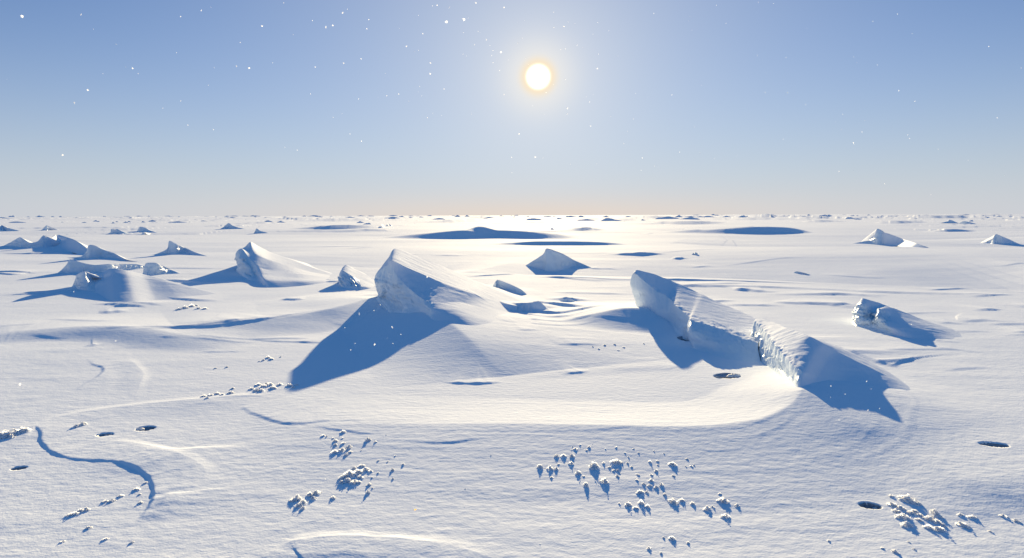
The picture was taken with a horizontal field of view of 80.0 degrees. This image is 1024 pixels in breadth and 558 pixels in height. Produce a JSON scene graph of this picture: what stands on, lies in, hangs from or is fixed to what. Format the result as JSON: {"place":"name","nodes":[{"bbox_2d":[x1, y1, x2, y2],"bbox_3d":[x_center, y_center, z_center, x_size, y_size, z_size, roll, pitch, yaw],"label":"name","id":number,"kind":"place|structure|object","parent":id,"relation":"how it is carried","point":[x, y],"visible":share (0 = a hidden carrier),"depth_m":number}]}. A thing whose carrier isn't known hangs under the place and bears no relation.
{"place":"outdoors","nodes":[
{"label":"outdoors","id":0,"kind":"place"},
{"bbox_2d":[0,214,1023,557],"bbox_3d":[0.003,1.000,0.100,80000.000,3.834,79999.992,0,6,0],"label":"ground","id":1,"kind":"structure","parent":0,"point":[476,424],"depth_m":6.55},
{"bbox_2d":[0,429,17,436],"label":"frost clump","id":2,"kind":"object","parent":1,"relation":"on","point":[5,432],"visible":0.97,"depth_m":5.57},
{"bbox_2d":[0,225,19,230],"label":"snow block","id":3,"kind":"structure","parent":1,"relation":"on","point":[3,228],"depth_m":89.77},
{"bbox_2d":[6,434,16,438],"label":"frost clump","id":4,"kind":"object","parent":1,"relation":"on","point":[11,436],"visible":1,"depth_m":5.54},
{"bbox_2d":[11,467,25,470],"bbox_3d":[-3.955,1.532,4.887,0.107,0.026,0.066,-2,6,-17],"label":"ice hole","id":5,"kind":"object","parent":1,"relation":"on","point":[19,468],"visible":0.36,"depth_m":4.91},
{"bbox_2d":[17,427,31,433],"bbox_3d":[-4.553,1.398,5.683,0.129,0.054,0.123,-1,6,-8],"label":"frost clump","id":6,"kind":"object","parent":1,"relation":"on","point":[24,429],"visible":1,"depth_m":5.67},
{"bbox_2d":[4,234,87,253],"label":"snow block","id":7,"kind":"structure","parent":1,"relation":"on","point":[66,243],"depth_m":39.96},
{"bbox_2d":[42,225,56,229],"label":"snow block","id":8,"kind":"structure","parent":1,"relation":"on","point":[46,227],"depth_m":93.50},
{"bbox_2d":[69,511,80,515],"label":"frost clump","id":9,"kind":"object","parent":1,"relation":"on","point":[74,513],"visible":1,"depth_m":4.11},
{"bbox_2d":[58,259,144,272],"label":"snow block","id":10,"kind":"structure","parent":1,"relation":"on","point":[72,266],"depth_m":21.83},
{"bbox_2d":[71,245,137,261],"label":"snow block","id":11,"kind":"structure","parent":1,"relation":"on","point":[94,252],"depth_m":29.32},
{"bbox_2d":[98,434,113,436],"bbox_3d":[-3.749,1.452,5.625,0.141,0.027,0.085,-1,6,-11],"label":"ice hole","id":12,"kind":"object","parent":1,"relation":"on","point":[101,435],"visible":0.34,"depth_m":5.65},
{"bbox_2d":[106,228,127,234],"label":"snow block","id":13,"kind":"structure","parent":1,"relation":"on","point":[115,231],"depth_m":80.60},
{"bbox_2d":[72,268,216,301],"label":"snow block","id":14,"kind":"structure","parent":1,"relation":"on","point":[115,285],"depth_m":16.15},
{"bbox_2d":[136,427,155,430],"bbox_3d":[-3.481,1.435,5.797,0.172,0.048,0.121,-2,6,-14],"label":"ice hole","id":15,"kind":"object","parent":1,"relation":"on","point":[144,429],"visible":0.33,"depth_m":5.83},
{"bbox_2d":[138,227,156,232],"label":"snow block","id":16,"kind":"structure","parent":1,"relation":"on","point":[142,229],"depth_m":86.42},
{"bbox_2d":[143,263,179,274],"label":"snow block","id":17,"kind":"structure","parent":1,"relation":"on","point":[153,269],"depth_m":20.90},
{"bbox_2d":[153,241,204,255],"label":"snow block","id":18,"kind":"structure","parent":1,"relation":"on","point":[173,248],"depth_m":32.19},
{"bbox_2d":[218,223,243,229],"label":"snow block","id":19,"kind":"structure","parent":1,"relation":"on","point":[228,226],"depth_m":98.38},
{"bbox_2d":[234,242,331,287],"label":"snow block","id":20,"kind":"structure","parent":1,"relation":"on","point":[264,267],"depth_m":20.43},
{"bbox_2d":[293,494,301,500],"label":"frost clump","id":21,"kind":"object","parent":1,"relation":"on","point":[297,497],"visible":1,"depth_m":4.32},
{"bbox_2d":[294,502,303,507],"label":"frost clump","id":22,"kind":"object","parent":1,"relation":"on","point":[299,505],"visible":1,"depth_m":4.22},
{"bbox_2d":[311,490,321,495],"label":"frost clump","id":23,"kind":"object","parent":1,"relation":"on","point":[315,492],"visible":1,"depth_m":4.40},
{"bbox_2d":[338,474,345,479],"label":"frost clump","id":24,"kind":"object","parent":1,"relation":"on","point":[343,476],"visible":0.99,"depth_m":4.65},
{"bbox_2d":[342,478,352,483],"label":"frost clump","id":25,"kind":"object","parent":1,"relation":"on","point":[346,480],"visible":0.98,"depth_m":4.59},
{"bbox_2d":[343,470,357,476],"bbox_3d":[-1.246,1.495,4.698,0.128,0.054,0.080,1,6,11],"label":"frost clump","id":26,"kind":"object","parent":1,"relation":"on","point":[348,473],"visible":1,"depth_m":4.69},
{"bbox_2d":[348,479,357,484],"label":"frost clump","id":27,"kind":"object","parent":1,"relation":"on","point":[353,481],"visible":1,"depth_m":4.57},
{"bbox_2d":[338,265,374,289],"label":"snow block","id":28,"kind":"structure","parent":1,"relation":"on","point":[349,277],"depth_m":17.47},
{"bbox_2d":[354,469,362,474],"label":"frost clump","id":29,"kind":"object","parent":1,"relation":"on","point":[358,471],"visible":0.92,"depth_m":4.73},
{"bbox_2d":[374,248,526,324],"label":"snow block","id":30,"kind":"structure","parent":1,"relation":"on","point":[404,283],"depth_m":11.76},
{"bbox_2d":[493,280,525,293],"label":"snow block","id":31,"kind":"structure","parent":1,"relation":"on","point":[500,284],"depth_m":15.54},
{"bbox_2d":[525,248,591,271],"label":"snow block","id":32,"kind":"structure","parent":1,"relation":"on","point":[549,260],"depth_m":25.49},
{"bbox_2d":[560,299,573,301],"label":"snow block","id":33,"kind":"structure","parent":1,"relation":"on","point":[567,300],"depth_m":14.18},
{"bbox_2d":[589,460,598,469],"bbox_3d":[0.647,1.456,4.799,0.079,0.064,0.107,5,8,39],"label":"frost clump","id":34,"kind":"object","parent":1,"relation":"on","point":[594,466],"visible":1,"depth_m":4.78},
{"bbox_2d":[599,478,608,483],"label":"frost clump","id":35,"kind":"object","parent":1,"relation":"on","point":[605,480],"visible":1,"depth_m":4.54},
{"bbox_2d":[601,218,620,220],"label":"snow block","id":36,"kind":"structure","parent":1,"relation":"on","point":[607,219],"depth_m":198.98},
{"bbox_2d":[609,458,620,463],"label":"frost clump","id":37,"kind":"object","parent":1,"relation":"on","point":[615,461],"visible":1,"depth_m":4.86},
{"bbox_2d":[656,216,678,218],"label":"snow block","id":38,"kind":"structure","parent":1,"relation":"on","point":[668,217],"depth_m":240.39},
{"bbox_2d":[668,461,676,466],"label":"frost clump","id":39,"kind":"object","parent":1,"relation":"on","point":[672,463],"visible":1,"depth_m":4.81},
{"bbox_2d":[667,498,678,504],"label":"frost clump","id":40,"kind":"object","parent":1,"relation":"on","point":[673,501],"visible":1,"depth_m":4.24},
{"bbox_2d":[630,270,760,361],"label":"snow block","id":41,"kind":"structure","parent":1,"relation":"on","point":[701,322],"depth_m":10.31},
{"bbox_2d":[716,496,728,503],"bbox_3d":[1.470,1.539,4.261,0.093,0.039,0.071,0,6,5],"label":"frost clump","id":42,"kind":"object","parent":1,"relation":"on","point":[721,499],"visible":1,"depth_m":4.25},
{"bbox_2d":[720,514,730,518],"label":"frost clump","id":43,"kind":"object","parent":1,"relation":"on","point":[724,516],"visible":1,"depth_m":4.04},
{"bbox_2d":[715,373,740,378],"bbox_3d":[2.671,1.204,7.576,0.337,0.072,0.236,-1,6,-6],"label":"ice hole","id":44,"kind":"object","parent":1,"relation":"on","point":[726,375],"visible":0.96,"depth_m":7.55},
{"bbox_2d":[750,319,909,390],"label":"snow block","id":45,"kind":"structure","parent":1,"relation":"on","point":[797,358],"depth_m":7.28},
{"bbox_2d":[859,503,880,508],"bbox_3d":[2.468,1.594,4.211,0.135,0.062,0.094,1,6,9],"label":"ice hole","id":46,"kind":"object","parent":1,"relation":"on","point":[868,506],"visible":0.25,"depth_m":4.23},
{"bbox_2d":[853,229,928,247],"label":"snow block","id":47,"kind":"structure","parent":1,"relation":"on","point":[878,237],"depth_m":45.72},
{"bbox_2d":[886,502,897,507],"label":"frost clump","id":48,"kind":"object","parent":1,"relation":"on","point":[892,504],"visible":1,"depth_m":4.20},
{"bbox_2d":[891,509,901,513],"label":"frost clump","id":49,"kind":"object","parent":1,"relation":"on","point":[897,511],"visible":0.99,"depth_m":4.10},
{"bbox_2d":[893,505,906,509],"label":"frost clump","id":50,"kind":"object","parent":1,"relation":"on","point":[900,507],"visible":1,"depth_m":4.15},
{"bbox_2d":[894,513,909,520],"bbox_3d":[2.583,1.563,4.034,0.106,0.044,0.078,-1,6,-8],"label":"frost clump","id":51,"kind":"object","parent":1,"relation":"on","point":[902,516],"visible":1,"depth_m":4.03},
{"bbox_2d":[900,521,912,528],"bbox_3d":[2.545,1.580,3.941,0.099,0.033,0.072,-3,7,-27],"label":"frost clump","id":52,"kind":"object","parent":1,"relation":"on","point":[906,524],"visible":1,"depth_m":3.93},
{"bbox_2d":[852,298,961,339],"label":"snow block","id":53,"kind":"structure","parent":1,"relation":"on","point":[870,314],"depth_m":10.57},
{"bbox_2d":[897,493,921,505],"bbox_3d":[2.768,1.526,4.249,0.104,0.055,0.164,-3,7,-25],"label":"frost clump","id":54,"kind":"object","parent":1,"relation":"on","point":[905,498],"visible":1,"depth_m":4.24},
{"bbox_2d":[905,510,914,515],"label":"frost clump","id":55,"kind":"object","parent":1,"relation":"on","point":[910,512],"visible":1,"depth_m":4.08},
{"bbox_2d":[921,515,933,521],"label":"frost clump","id":56,"kind":"object","parent":1,"relation":"on","point":[928,518],"visible":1,"depth_m":4.01},
{"bbox_2d":[922,524,933,530],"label":"frost clump","id":57,"kind":"object","parent":1,"relation":"on","point":[928,526],"visible":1,"depth_m":3.90},
{"bbox_2d":[929,508,939,515],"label":"frost clump","id":58,"kind":"object","parent":1,"relation":"on","point":[934,512],"visible":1,"depth_m":4.08},
{"bbox_2d":[932,519,941,523],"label":"frost clump","id":59,"kind":"object","parent":1,"relation":"on","point":[936,521],"visible":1,"depth_m":3.97},
{"bbox_2d":[932,526,945,532],"bbox_3d":[2.717,1.585,3.879,0.087,0.039,0.063,0,6,1],"label":"frost clump","id":60,"kind":"object","parent":1,"relation":"on","point":[939,529],"visible":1,"depth_m":3.87},
{"bbox_2d":[955,522,970,527],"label":"frost clump","id":61,"kind":"object","parent":1,"relation":"on","point":[961,524],"visible":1,"depth_m":3.94},
{"bbox_2d":[958,221,974,223],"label":"snow block","id":62,"kind":"structure","parent":1,"relation":"on","point":[964,222],"depth_m":119.67},
{"bbox_2d":[981,443,1008,447],"bbox_3d":[4.156,1.454,5.258,0.235,0.042,0.109,1,6,7],"label":"ice hole","id":63,"kind":"object","parent":1,"relation":"on","point":[994,445],"visible":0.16,"depth_m":5.29},
{"bbox_2d":[981,234,1017,243],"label":"snow block","id":64,"kind":"structure","parent":1,"relation":"on","point":[996,239],"depth_m":46.45},
{"bbox_2d":[0,0,1023,216],"label":"sky","id":65,"kind":"structure","parent":0,"point":[704,136]}
]}

